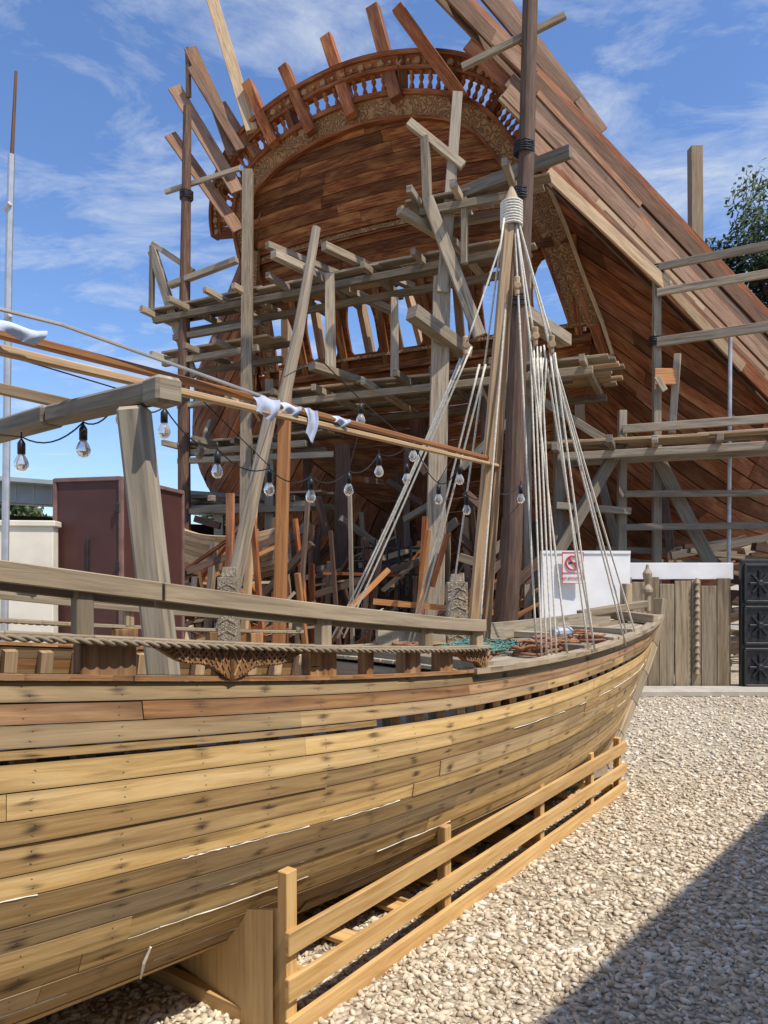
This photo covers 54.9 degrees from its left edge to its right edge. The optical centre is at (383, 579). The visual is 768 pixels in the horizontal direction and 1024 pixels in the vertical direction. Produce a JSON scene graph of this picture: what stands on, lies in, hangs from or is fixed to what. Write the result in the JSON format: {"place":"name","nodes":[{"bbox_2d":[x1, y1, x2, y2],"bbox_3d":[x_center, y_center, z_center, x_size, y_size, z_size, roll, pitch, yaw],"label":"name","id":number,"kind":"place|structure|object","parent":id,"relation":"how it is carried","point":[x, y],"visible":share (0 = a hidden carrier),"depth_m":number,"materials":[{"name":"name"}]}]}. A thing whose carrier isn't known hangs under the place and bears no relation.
{"place":"outdoors","nodes":[
{"label":"outdoors","id":0,"kind":"place"},
{"bbox_2d":[0,0,767,523],"label":"sky","id":1,"kind":"structure","parent":0,"point":[96,109],"materials":[{"name":"blue"}]},
{"bbox_2d":[27,585,767,1023],"bbox_3d":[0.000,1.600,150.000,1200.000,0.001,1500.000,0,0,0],"label":"ground","id":2,"kind":"structure","parent":0,"point":[430,987],"depth_m":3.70,"materials":[{"name":"beige gravel"}]},
{"bbox_2d":[0,71,17,640],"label":"antenna pole","id":3,"kind":"object","parent":2,"relation":"on","point":[8,208],"visible":0.73,"depth_m":7.97,"materials":[{"name":"metal"}]},
{"bbox_2d":[0,504,52,516],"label":"leafy tree","id":4,"kind":"object","parent":2,"relation":"on","point":[21,510],"visible":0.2,"depth_m":29.12,"materials":[{"name":"green plant"}]},
{"bbox_2d":[0,520,60,642],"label":"cream plaster wall","id":5,"kind":"structure","parent":2,"relation":"on","point":[35,542],"depth_m":8.77,"materials":[{"name":"beige paint"}]},
{"bbox_2d":[0,476,225,627],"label":"warehouse shed","id":6,"kind":"structure","parent":2,"relation":"on","point":[30,492],"depth_m":18.08,"materials":[{"name":"grey metal"}]},
{"bbox_2d":[53,476,184,645],"bbox_3d":[-3.424,0.138,9.686,0.955,2.765,1.580,0,0,13],"label":"maroon metal container","id":7,"kind":"object","parent":2,"relation":"on","point":[90,514],"visible":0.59,"depth_m":8.99,"materials":[{"name":"red metal"}]},
{"bbox_2d":[199,515,225,525],"bbox_3d":[-6.414,-1.070,34.039,4.384,5.360,4.507,0,0,0],"label":"leafy tree","id":8,"kind":"object","parent":2,"relation":"on","point":[210,517],"depth_m":33.64,"materials":[{"name":"green plant"}]},
{"bbox_2d":[185,528,291,642],"bbox_3d":[-3.003,0.262,14.786,2.428,2.723,1.343,0,0,0],"label":"unfinished wooden boat","id":9,"kind":"object","parent":2,"relation":"on","point":[197,545],"visible":0.3,"depth_m":14.43,"materials":[{"name":"brown wood"}]},
{"bbox_2d":[215,225,320,627],"bbox_3d":[-0.959,-0.420,5.112,1.039,4.069,0.128,0,0,-2],"label":"leaning timber pole","id":10,"kind":"object","parent":2,"relation":"on","point":[245,529],"visible":0.55,"depth_m":5.09,"materials":[{"name":"brown wood"}]},
{"bbox_2d":[0,357,531,514],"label":"string lights","id":11,"kind":"object","parent":10,"relation":"attached to","point":[21,462],"visible":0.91,"depth_m":3.76,"materials":[{"name":"white"}]},
{"bbox_2d":[272,371,291,642],"bbox_3d":[-0.730,0.070,5.200,0.165,3.062,0.085,0,0,0],"label":"orange timber post","id":12,"kind":"object","parent":2,"relation":"on","point":[282,511],"visible":0.34,"depth_m":5.16,"materials":[{"name":"orange wood"}]},
{"bbox_2d":[145,737,626,1023],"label":"timber boat cradle","id":13,"kind":"object","parent":2,"relation":"on","point":[250,970],"visible":0.47,"depth_m":2.94,"materials":[{"name":"brown wood"}]},
{"bbox_2d":[0,186,666,1023],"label":"wooden dhow","id":14,"kind":"object","parent":13,"relation":"on","point":[168,798],"visible":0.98,"depth_m":2.70,"materials":[{"name":"brown wood"}]},
{"bbox_2d":[0,320,350,442],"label":"cloth strips","id":15,"kind":"object","parent":14,"relation":"on","point":[34,338],"visible":1,"depth_m":3.44,"materials":[{"name":"white fabric"}]},
{"bbox_2d":[349,539,423,642],"bbox_3d":[0.050,0.425,13.898,1.400,2.350,0.633,0,0,0],"label":"rebar cage","id":16,"kind":"object","parent":2,"relation":"on","point":[410,574],"visible":0.19,"depth_m":13.59,"materials":[{"name":"black metal"}]},
{"bbox_2d":[139,0,767,644],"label":"timber scaffolding","id":17,"kind":"object","parent":2,"relation":"on","point":[449,260],"visible":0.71,"depth_m":13.04,"materials":[{"name":"wood"}]},
{"bbox_2d":[165,0,767,619],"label":"wooden dhow under construction","id":18,"kind":"object","parent":2,"relation":"on","point":[611,226],"visible":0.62,"depth_m":15.38,"materials":[{"name":"brown wood"}]},
{"bbox_2d":[185,492,767,658],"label":"timber stack","id":19,"kind":"object","parent":2,"relation":"on","point":[751,548],"visible":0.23,"depth_m":13.07,"materials":[{"name":"brown wood"}]},
{"bbox_2d":[540,551,630,619],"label":"panels","id":20,"kind":"object","parent":2,"relation":"on","point":[599,590],"visible":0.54,"depth_m":10.36,"materials":[{"name":"white paint"}]},
{"bbox_2d":[562,552,583,583],"bbox_3d":[2.620,-0.170,10.260,0.312,0.440,0.032,0,0,0],"label":"no smoking sign","id":21,"kind":"object","parent":20,"relation":"attached to","point":[569,573],"visible":0.82,"depth_m":10.26,"materials":[{"name":"white paint"}]},
{"bbox_2d":[705,157,767,307],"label":"leafy tree","id":22,"kind":"object","parent":2,"relation":"on","point":[753,235],"visible":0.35,"depth_m":24.88,"materials":[{"name":"green plant"}]},
{"bbox_2d":[739,560,767,686],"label":"door leaf","id":23,"kind":"object","parent":2,"relation":"on","point":[753,623],"visible":0.99,"depth_m":10.56,"materials":[{"name":"black metal"}]},
{"bbox_2d":[640,686,767,696],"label":"pavement","id":24,"kind":"structure","parent":0,"point":[687,691],"depth_m":10.13,"materials":[{"name":"concrete"}]},
{"bbox_2d":[630,563,732,685],"bbox_3d":[4.240,0.650,10.697,1.680,1.800,0.217,0,0,0],"label":"wooden board fence","id":25,"kind":"object","parent":24,"relation":"on","point":[697,622],"visible":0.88,"depth_m":10.66,"materials":[{"name":"brown wood"}]}
]}

